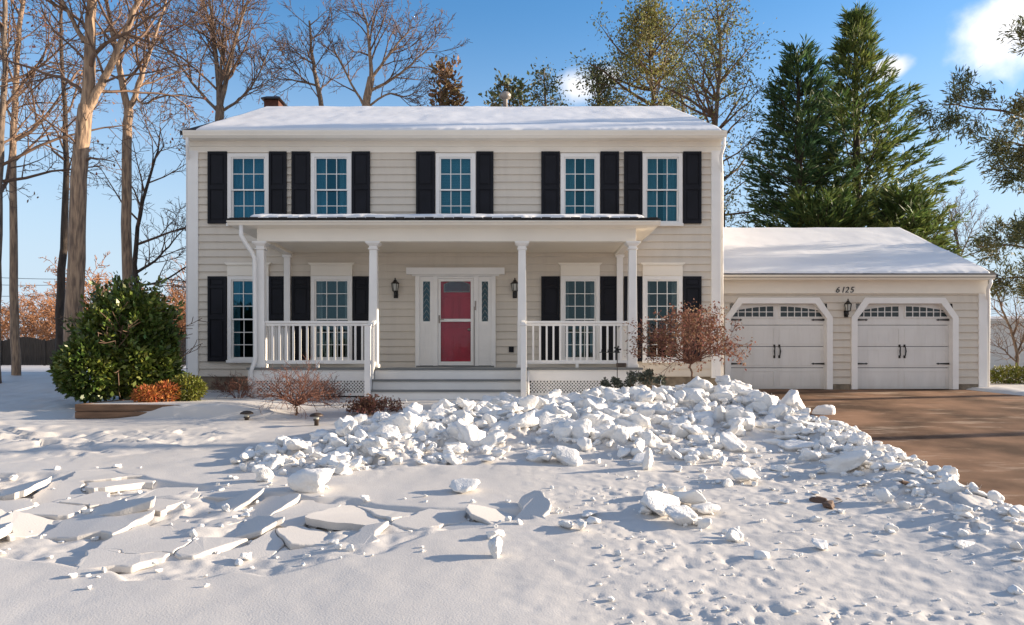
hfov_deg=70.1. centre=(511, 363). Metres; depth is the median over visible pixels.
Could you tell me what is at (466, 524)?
snow slab
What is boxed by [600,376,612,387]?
seed head plant
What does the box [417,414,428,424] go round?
snow chunk
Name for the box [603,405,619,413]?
snow chunk
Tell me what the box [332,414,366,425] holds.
snow chunk
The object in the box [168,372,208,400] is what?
shrub
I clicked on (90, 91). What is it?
bare tree
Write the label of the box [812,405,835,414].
snow chunk
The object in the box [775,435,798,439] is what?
snow chunk
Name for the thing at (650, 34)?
evergreen tree
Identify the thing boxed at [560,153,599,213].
window
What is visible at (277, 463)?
snow chunk
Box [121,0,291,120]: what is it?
bare tree
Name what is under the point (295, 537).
snow slab
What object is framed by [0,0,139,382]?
bare tree
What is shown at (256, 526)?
snow slab
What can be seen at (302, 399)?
shrub
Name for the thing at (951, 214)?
bare tree
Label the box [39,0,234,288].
bare tree
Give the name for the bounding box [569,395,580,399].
snow chunk
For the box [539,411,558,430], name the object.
snow chunk
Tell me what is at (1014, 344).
bare tree
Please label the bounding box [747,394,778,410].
snow chunk
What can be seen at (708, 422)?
snow chunk
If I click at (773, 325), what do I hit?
garage door
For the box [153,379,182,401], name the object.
dried plant
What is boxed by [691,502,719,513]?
snow chunk
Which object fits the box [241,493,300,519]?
snow slab
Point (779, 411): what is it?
snow chunk
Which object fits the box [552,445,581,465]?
snow chunk
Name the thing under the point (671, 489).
snow chunk
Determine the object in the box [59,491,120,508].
snow slab
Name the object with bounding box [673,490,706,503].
snow chunk
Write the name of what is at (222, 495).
snow slab
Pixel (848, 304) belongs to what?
wall lantern
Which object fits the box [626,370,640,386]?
seed head plant
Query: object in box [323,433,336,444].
snow chunk
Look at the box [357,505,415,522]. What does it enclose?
snow slab
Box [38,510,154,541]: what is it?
snow slab
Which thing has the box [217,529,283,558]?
snow slab
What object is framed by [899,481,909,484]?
dirt clod
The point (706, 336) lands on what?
hydrangea tree
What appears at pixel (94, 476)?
snow slab
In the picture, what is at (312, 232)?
house
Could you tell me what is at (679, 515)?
snow chunk
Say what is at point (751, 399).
snow chunk
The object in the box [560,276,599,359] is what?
window
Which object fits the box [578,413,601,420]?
snow chunk
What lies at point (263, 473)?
snow chunk
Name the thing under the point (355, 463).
snow chunk
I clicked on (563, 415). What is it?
snow chunk
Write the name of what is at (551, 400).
snow chunk
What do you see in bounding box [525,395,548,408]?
snow chunk
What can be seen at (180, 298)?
bare tree
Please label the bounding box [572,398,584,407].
snow chunk
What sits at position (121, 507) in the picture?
snow slab
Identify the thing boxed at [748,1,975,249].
conifer
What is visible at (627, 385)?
seed head plant
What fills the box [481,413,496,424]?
snow chunk
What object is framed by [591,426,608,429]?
snow chunk
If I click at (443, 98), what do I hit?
evergreen tree
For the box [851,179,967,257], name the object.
conifer
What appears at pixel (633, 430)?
snow chunk
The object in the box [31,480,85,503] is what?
snow slab
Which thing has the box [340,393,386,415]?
dried shrub
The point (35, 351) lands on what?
board fence
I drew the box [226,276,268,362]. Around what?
window
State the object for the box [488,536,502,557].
snow chunk
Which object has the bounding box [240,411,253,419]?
path light
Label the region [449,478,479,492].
snow chunk
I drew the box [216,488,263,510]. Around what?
snow slab
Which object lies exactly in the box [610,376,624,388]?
seed head plant
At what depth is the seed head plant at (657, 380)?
13.23 m
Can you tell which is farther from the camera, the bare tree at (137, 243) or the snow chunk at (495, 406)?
the bare tree at (137, 243)
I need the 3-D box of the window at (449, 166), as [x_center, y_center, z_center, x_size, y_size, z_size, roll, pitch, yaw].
[-1.294,-3.993,16.807,0.947,1.674,0.215,0,0,0]
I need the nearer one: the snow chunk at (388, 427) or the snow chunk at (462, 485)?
the snow chunk at (462, 485)
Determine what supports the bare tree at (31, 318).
on the snow ground
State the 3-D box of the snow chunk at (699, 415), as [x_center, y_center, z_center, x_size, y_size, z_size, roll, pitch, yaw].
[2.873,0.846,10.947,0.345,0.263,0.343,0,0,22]
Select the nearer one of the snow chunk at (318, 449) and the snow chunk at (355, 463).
the snow chunk at (355, 463)
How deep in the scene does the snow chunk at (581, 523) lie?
6.17 m
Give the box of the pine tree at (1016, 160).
[905,12,1023,306]
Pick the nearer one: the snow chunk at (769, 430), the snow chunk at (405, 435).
the snow chunk at (405, 435)
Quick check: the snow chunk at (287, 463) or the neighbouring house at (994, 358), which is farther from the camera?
the neighbouring house at (994, 358)
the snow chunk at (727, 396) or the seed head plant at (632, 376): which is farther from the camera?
the seed head plant at (632, 376)
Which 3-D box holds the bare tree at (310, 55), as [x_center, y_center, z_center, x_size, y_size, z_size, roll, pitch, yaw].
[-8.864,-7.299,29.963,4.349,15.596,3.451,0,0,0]
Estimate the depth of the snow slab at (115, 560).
5.60 m
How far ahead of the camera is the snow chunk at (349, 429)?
9.56 m
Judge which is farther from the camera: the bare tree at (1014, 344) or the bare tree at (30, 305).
the bare tree at (30, 305)
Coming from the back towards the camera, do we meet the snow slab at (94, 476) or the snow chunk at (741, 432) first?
the snow chunk at (741, 432)
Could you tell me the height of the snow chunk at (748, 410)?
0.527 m
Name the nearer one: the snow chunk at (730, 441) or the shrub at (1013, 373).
the snow chunk at (730, 441)
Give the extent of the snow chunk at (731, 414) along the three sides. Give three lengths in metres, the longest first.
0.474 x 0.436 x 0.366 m
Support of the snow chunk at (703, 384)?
on the snow ground
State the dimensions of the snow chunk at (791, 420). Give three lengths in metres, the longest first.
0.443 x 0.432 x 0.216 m
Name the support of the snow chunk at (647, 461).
on the snow ground
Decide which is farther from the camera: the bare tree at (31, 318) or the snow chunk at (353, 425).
the bare tree at (31, 318)
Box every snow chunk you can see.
[255,467,273,481]
[267,455,284,470]
[283,458,298,466]
[287,461,339,492]
[311,429,328,439]
[314,444,322,452]
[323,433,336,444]
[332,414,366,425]
[335,415,353,428]
[342,420,360,434]
[344,426,362,435]
[347,434,361,444]
[350,459,361,468]
[359,439,377,452]
[364,411,380,424]
[367,422,380,432]
[367,447,378,456]
[370,411,393,424]
[372,411,389,419]
[376,413,399,423]
[376,424,400,435]
[379,432,417,439]
[390,411,421,433]
[403,406,429,421]
[405,399,422,412]
[416,421,442,434]
[416,435,428,441]
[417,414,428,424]
[427,402,447,416]
[439,425,445,431]
[446,420,470,436]
[449,419,485,446]
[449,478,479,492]
[465,410,475,416]
[473,405,481,412]
[479,432,504,447]
[480,397,491,400]
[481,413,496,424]
[485,402,492,408]
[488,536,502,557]
[489,418,509,431]
[491,400,511,406]
[491,404,501,410]
[497,434,506,443]
[509,409,538,427]
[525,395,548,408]
[525,455,545,461]
[531,408,543,417]
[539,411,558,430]
[539,453,551,460]
[541,389,560,397]
[541,405,551,412]
[547,397,554,403]
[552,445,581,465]
[553,412,571,418]
[553,420,572,441]
[558,517,573,528]
[561,406,580,419]
[563,418,591,438]
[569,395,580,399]
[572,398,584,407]
[576,519,586,529]
[578,397,603,414]
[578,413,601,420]
[581,402,607,414]
[582,510,597,516]
[584,394,599,400]
[589,387,600,396]
[591,416,600,426]
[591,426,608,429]
[599,386,620,393]
[600,413,615,423]
[602,425,620,439]
[603,388,628,402]
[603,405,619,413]
[603,408,628,418]
[608,425,639,435]
[610,427,628,443]
[615,418,632,426]
[621,386,629,393]
[625,409,652,426]
[629,452,644,464]
[636,408,654,416]
[638,431,661,447]
[640,490,679,515]
[641,447,652,469]
[646,486,665,492]
[654,399,672,414]
[662,403,677,411]
[664,505,697,524]
[665,388,675,393]
[667,486,685,492]
[671,415,690,424]
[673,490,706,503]
[683,391,704,404]
[685,376,713,393]
[687,434,708,442]
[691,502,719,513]
[693,403,710,410]
[693,411,714,420]
[697,416,713,426]
[697,425,721,435]
[703,448,720,456]
[708,417,743,438]
[709,391,733,402]
[712,405,725,421]
[713,384,732,394]
[715,369,730,384]
[719,432,746,451]
[724,408,754,422]
[725,425,745,436]
[725,530,746,541]
[728,382,752,389]
[728,415,754,430]
[729,467,759,479]
[744,396,755,405]
[744,408,755,419]
[746,438,783,444]
[747,391,763,404]
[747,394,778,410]
[759,429,775,432]
[768,404,787,418]
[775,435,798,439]
[780,389,805,409]
[780,440,819,450]
[788,417,813,425]
[804,421,824,427]
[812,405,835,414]
[817,449,870,472]
[909,480,921,486]
[938,533,953,537]
[954,540,974,548]
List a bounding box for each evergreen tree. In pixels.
[424,54,468,105]
[478,68,539,106]
[519,57,574,106]
[565,0,721,110]
[576,52,625,105]
[624,0,802,227]
[655,74,711,123]
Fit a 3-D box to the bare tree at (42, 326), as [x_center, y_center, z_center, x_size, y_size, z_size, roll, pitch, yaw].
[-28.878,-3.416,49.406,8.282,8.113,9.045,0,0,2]
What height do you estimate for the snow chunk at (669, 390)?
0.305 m
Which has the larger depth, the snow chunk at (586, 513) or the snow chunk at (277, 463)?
the snow chunk at (277, 463)
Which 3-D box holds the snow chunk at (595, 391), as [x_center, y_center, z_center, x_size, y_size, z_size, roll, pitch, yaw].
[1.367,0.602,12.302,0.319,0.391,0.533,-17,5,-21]
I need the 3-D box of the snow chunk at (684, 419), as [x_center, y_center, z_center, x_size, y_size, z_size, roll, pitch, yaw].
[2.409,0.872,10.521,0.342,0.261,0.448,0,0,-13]
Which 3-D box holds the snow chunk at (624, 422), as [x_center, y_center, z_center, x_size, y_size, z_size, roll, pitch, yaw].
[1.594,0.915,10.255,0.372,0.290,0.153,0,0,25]
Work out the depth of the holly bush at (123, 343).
13.35 m
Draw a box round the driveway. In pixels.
[756,389,1023,505]
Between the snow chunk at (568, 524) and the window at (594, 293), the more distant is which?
the window at (594, 293)
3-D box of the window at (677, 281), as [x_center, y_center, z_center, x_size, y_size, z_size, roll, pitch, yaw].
[3.455,-1.017,16.845,0.947,1.993,0.290,0,0,0]
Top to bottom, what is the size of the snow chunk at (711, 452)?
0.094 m
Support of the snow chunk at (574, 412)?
on the snow ground
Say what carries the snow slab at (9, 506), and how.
on the snow ground
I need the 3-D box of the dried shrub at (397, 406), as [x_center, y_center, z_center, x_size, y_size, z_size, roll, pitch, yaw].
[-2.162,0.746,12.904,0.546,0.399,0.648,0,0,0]
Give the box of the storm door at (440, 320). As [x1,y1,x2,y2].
[438,279,475,365]
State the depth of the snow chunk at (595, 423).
10.10 m
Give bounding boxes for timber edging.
[75,399,178,418]
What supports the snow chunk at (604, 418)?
on the snow ground
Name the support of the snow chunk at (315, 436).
on the snow ground
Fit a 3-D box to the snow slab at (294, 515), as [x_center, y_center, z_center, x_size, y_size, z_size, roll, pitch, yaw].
[-1.974,1.427,6.802,0.471,0.161,0.768,0,0,19]
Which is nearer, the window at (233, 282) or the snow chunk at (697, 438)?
the snow chunk at (697, 438)
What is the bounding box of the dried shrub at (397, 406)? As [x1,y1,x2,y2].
[375,395,405,411]
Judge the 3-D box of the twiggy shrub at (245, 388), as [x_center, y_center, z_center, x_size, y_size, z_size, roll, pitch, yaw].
[-5.311,0.497,14.183,0.878,0.639,0.873,0,0,0]
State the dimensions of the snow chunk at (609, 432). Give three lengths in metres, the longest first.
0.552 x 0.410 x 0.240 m
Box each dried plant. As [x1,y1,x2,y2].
[130,384,164,402]
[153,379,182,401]
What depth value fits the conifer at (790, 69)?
26.48 m
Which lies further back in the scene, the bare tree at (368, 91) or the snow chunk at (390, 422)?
the bare tree at (368, 91)
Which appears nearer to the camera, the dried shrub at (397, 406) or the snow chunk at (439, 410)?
the snow chunk at (439, 410)
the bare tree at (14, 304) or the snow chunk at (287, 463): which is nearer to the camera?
the snow chunk at (287, 463)
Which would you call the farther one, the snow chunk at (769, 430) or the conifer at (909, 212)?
the conifer at (909, 212)
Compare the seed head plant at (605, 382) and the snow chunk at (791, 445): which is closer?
the snow chunk at (791, 445)
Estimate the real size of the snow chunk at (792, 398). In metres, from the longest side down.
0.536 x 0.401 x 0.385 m
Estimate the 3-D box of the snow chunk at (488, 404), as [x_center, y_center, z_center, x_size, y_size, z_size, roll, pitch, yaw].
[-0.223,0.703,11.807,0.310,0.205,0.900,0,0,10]
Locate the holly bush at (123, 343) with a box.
[46,270,208,402]
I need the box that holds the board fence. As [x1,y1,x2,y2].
[1,337,185,365]
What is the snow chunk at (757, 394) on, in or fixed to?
on the snow ground
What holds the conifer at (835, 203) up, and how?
on the snow ground
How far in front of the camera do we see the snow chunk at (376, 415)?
10.57 m
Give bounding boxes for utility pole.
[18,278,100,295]
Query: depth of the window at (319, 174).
16.79 m
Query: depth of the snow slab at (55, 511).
6.86 m
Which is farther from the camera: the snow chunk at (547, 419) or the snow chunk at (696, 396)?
the snow chunk at (696, 396)
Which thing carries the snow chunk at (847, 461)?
on the snow ground
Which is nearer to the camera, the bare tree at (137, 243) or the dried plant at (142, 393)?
the dried plant at (142, 393)
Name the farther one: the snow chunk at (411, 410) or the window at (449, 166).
the window at (449, 166)
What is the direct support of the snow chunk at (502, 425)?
on the snow ground
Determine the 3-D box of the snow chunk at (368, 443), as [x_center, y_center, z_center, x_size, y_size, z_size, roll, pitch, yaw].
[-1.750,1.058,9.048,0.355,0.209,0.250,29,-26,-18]
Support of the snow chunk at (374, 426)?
on the snow ground
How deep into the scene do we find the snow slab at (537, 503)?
6.80 m
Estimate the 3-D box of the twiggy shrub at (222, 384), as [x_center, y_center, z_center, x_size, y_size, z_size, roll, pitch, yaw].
[-6.312,0.405,16.187,0.831,0.523,0.703,0,0,0]
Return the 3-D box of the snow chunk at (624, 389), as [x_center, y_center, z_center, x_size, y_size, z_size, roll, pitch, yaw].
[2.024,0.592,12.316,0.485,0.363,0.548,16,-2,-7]
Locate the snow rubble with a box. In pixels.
[0,375,1023,624]
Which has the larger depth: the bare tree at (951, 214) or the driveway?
the bare tree at (951, 214)
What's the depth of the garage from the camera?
18.29 m
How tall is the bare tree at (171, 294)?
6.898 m
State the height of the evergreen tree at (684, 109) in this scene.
12.398 m
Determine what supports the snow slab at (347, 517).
on the snow ground
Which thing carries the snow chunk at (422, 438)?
on the snow ground
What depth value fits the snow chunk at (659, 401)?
11.53 m
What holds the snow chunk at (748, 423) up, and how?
on the snow ground
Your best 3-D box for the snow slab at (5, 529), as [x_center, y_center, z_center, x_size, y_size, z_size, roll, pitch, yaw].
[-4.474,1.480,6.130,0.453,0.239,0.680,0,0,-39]
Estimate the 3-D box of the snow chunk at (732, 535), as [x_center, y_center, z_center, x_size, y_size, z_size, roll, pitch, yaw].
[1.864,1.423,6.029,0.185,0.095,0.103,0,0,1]
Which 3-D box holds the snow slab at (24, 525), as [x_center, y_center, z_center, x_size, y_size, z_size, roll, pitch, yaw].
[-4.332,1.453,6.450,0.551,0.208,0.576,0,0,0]
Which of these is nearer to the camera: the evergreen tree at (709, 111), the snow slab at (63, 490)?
the snow slab at (63, 490)
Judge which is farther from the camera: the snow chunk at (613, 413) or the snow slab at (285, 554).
the snow chunk at (613, 413)
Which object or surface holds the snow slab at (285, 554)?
on the snow ground
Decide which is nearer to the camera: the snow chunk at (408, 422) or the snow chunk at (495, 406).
the snow chunk at (408, 422)
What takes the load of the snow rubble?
on the snow ground
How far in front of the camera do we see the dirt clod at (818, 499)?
7.13 m
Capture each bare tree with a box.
[0,0,130,374]
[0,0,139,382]
[0,0,225,387]
[0,293,31,340]
[0,296,54,340]
[1,257,148,339]
[1,285,65,339]
[5,0,125,353]
[20,283,89,340]
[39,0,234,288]
[47,251,112,331]
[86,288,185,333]
[91,79,212,299]
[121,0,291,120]
[148,256,185,322]
[161,274,185,338]
[252,0,356,105]
[308,0,471,105]
[932,186,1006,260]
[990,281,1023,380]
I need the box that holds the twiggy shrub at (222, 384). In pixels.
[207,370,244,391]
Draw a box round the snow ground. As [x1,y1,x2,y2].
[0,365,1023,624]
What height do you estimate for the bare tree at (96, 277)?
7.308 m
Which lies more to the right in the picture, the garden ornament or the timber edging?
the garden ornament
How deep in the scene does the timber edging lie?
12.01 m
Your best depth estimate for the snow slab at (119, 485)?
7.77 m
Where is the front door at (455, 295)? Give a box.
[441,281,470,361]
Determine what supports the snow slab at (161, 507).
on the snow ground
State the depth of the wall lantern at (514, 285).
16.63 m
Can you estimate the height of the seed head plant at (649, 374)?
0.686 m
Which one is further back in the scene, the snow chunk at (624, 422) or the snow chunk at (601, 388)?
the snow chunk at (601, 388)
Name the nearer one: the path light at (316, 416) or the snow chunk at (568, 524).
the snow chunk at (568, 524)
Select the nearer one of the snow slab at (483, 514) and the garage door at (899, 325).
the snow slab at (483, 514)
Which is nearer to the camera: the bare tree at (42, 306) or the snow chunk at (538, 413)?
the snow chunk at (538, 413)
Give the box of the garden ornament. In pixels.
[599,346,625,377]
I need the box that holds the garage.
[723,227,997,389]
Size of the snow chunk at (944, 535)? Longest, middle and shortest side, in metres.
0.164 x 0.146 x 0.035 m
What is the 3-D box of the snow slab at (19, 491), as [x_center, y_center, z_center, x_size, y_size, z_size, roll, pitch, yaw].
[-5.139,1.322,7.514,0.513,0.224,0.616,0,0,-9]
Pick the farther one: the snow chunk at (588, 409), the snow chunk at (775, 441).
the snow chunk at (588, 409)
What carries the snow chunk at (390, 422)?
on the snow ground
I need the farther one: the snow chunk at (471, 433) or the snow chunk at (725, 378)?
the snow chunk at (725, 378)
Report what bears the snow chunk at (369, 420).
on the snow ground
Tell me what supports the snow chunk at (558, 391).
on the snow ground
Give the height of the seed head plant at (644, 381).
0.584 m
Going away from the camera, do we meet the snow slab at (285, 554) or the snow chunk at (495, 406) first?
the snow slab at (285, 554)
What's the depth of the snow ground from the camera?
5.92 m
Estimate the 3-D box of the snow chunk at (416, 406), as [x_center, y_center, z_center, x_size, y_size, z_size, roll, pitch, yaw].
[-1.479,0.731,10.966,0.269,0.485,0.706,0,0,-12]
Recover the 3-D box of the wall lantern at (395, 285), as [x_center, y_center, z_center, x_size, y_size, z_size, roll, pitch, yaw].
[-2.669,-1.736,16.682,0.200,0.460,0.214,0,0,0]
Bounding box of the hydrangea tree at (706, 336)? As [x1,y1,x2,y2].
[622,300,755,379]
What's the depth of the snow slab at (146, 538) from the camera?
6.04 m
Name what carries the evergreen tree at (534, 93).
on the snow ground
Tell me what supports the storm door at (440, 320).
in the house at (312, 232)
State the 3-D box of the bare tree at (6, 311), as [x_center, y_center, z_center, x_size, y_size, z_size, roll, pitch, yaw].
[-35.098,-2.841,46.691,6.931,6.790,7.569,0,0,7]
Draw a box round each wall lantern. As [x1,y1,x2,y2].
[391,278,398,297]
[511,278,517,297]
[844,299,851,316]
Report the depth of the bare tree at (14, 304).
20.46 m
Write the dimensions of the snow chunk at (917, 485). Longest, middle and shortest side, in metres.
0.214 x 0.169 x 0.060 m
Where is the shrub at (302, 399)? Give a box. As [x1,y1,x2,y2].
[245,356,347,419]
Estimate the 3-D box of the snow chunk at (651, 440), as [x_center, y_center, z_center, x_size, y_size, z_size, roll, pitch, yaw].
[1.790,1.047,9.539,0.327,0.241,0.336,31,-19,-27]
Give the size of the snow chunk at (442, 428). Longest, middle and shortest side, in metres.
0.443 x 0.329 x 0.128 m
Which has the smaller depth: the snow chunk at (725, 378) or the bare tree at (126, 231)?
the snow chunk at (725, 378)
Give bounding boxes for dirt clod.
[809,496,841,503]
[822,500,834,509]
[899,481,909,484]
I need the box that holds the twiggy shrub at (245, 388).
[213,373,260,398]
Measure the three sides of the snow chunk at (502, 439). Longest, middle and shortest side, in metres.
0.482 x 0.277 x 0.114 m
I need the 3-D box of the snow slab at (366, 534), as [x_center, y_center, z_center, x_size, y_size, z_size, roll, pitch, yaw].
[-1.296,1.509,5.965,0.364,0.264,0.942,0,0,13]
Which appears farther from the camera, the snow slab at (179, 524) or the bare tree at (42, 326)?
the bare tree at (42, 326)
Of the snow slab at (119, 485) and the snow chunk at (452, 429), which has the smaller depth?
the snow slab at (119, 485)
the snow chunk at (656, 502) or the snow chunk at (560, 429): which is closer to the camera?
the snow chunk at (656, 502)
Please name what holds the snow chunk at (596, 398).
on the snow ground
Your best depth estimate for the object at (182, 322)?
48.44 m
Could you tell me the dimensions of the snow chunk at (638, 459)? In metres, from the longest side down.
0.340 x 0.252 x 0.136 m
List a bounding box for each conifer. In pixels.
[736,34,879,227]
[743,182,894,227]
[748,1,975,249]
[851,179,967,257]
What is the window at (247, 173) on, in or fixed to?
in the house at (312, 232)
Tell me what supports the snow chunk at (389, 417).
on the snow ground
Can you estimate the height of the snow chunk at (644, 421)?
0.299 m
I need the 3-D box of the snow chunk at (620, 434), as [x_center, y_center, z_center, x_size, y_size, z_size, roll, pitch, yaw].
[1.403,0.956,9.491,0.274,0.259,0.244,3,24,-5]
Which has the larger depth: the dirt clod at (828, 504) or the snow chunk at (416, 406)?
the snow chunk at (416, 406)
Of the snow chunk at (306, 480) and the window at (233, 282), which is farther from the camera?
the window at (233, 282)
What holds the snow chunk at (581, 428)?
on the snow ground
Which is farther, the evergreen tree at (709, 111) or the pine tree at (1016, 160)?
the evergreen tree at (709, 111)
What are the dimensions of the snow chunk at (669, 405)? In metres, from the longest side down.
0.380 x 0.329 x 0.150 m
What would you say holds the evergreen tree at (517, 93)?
on the snow ground
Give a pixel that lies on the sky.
(927, 39)
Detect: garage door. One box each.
[730,304,824,388]
[856,304,948,388]
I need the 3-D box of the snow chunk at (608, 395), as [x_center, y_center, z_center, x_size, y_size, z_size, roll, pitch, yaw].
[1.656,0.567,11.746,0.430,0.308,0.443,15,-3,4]
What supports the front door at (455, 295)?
in the house at (312, 232)
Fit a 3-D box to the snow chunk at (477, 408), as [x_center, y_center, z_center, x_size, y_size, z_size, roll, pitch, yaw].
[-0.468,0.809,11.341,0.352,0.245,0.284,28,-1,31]
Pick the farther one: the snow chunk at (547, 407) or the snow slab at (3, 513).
the snow chunk at (547, 407)
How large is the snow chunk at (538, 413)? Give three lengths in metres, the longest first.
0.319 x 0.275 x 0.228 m
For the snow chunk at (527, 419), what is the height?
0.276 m
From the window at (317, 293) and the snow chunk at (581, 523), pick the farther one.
the window at (317, 293)
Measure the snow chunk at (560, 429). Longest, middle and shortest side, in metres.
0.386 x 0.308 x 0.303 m
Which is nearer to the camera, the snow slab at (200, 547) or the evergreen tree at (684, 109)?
the snow slab at (200, 547)
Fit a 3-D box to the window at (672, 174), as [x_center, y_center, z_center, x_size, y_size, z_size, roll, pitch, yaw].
[3.455,-3.993,16.848,0.947,1.674,0.296,0,0,0]
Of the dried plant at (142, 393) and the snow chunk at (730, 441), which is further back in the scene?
the dried plant at (142, 393)
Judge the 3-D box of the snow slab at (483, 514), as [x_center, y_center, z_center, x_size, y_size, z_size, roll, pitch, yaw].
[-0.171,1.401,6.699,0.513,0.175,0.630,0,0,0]
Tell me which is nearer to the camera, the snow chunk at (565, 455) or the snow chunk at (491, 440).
the snow chunk at (565, 455)
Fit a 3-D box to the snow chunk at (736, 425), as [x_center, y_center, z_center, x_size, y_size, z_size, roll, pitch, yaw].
[2.924,0.918,9.876,0.258,0.337,1.141,0,0,31]
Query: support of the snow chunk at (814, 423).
on the snow ground
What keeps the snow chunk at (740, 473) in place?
on the snow ground
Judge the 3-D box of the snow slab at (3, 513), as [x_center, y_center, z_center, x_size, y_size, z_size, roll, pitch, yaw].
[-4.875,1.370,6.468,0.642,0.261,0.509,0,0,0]
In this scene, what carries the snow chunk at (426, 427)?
on the snow ground
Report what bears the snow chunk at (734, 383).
on the snow ground
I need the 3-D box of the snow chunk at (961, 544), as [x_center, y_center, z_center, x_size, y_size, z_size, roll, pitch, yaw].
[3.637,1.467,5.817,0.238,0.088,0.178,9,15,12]
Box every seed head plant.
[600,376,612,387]
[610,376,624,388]
[619,379,633,388]
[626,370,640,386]
[636,373,651,386]
[641,368,654,389]
[653,374,666,386]
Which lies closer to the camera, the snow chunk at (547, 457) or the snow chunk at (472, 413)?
the snow chunk at (547, 457)
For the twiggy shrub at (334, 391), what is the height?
0.682 m
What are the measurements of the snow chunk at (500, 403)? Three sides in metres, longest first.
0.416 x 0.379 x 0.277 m
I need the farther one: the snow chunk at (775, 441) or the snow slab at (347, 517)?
the snow chunk at (775, 441)
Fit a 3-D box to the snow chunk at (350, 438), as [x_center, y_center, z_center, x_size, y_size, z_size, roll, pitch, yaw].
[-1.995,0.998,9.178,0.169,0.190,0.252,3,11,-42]
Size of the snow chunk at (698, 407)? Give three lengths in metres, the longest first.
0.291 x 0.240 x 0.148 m
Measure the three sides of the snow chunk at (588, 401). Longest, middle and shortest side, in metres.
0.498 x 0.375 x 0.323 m
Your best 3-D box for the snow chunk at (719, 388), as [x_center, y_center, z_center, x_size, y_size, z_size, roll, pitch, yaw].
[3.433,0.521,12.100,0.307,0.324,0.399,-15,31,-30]
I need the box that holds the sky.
[0,0,1023,339]
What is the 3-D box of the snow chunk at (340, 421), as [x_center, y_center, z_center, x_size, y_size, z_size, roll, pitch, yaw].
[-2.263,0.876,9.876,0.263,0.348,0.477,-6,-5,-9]
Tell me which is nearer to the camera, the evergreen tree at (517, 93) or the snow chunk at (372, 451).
the snow chunk at (372, 451)
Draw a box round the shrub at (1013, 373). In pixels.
[990,363,1023,383]
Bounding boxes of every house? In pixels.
[180,91,726,399]
[990,316,1023,372]
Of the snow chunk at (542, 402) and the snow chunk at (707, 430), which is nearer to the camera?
the snow chunk at (707, 430)
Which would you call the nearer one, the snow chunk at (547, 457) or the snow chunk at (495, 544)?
the snow chunk at (495, 544)
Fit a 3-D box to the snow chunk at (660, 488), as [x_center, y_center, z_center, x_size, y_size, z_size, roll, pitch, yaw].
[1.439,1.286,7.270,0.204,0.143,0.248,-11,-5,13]
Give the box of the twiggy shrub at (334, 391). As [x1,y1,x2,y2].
[301,375,348,399]
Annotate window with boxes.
[226,153,268,225]
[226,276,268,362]
[311,153,351,213]
[311,276,352,359]
[436,153,475,213]
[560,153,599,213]
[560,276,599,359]
[642,153,683,225]
[642,276,683,362]
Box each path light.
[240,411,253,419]
[309,413,322,425]
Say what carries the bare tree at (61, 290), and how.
on the snow ground
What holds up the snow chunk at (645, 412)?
on the snow ground
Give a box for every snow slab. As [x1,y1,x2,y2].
[0,476,51,500]
[0,498,34,512]
[0,509,10,517]
[0,510,55,541]
[0,522,11,538]
[19,502,86,519]
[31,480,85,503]
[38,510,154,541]
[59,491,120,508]
[63,470,142,482]
[75,549,169,572]
[81,496,155,517]
[85,478,155,493]
[95,523,189,555]
[127,487,200,516]
[152,517,243,530]
[175,536,247,559]
[199,484,267,501]
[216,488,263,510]
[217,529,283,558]
[231,515,284,538]
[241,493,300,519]
[270,547,325,562]
[272,500,340,527]
[276,526,328,549]
[305,505,390,529]
[343,521,388,544]
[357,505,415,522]
[391,509,466,529]
[442,521,485,529]
[466,504,514,524]
[513,490,551,519]
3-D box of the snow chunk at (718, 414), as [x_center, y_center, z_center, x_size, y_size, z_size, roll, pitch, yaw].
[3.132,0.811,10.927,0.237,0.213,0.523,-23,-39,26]
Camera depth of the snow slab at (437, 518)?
6.60 m
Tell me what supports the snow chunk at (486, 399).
on the snow ground
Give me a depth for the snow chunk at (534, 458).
8.69 m

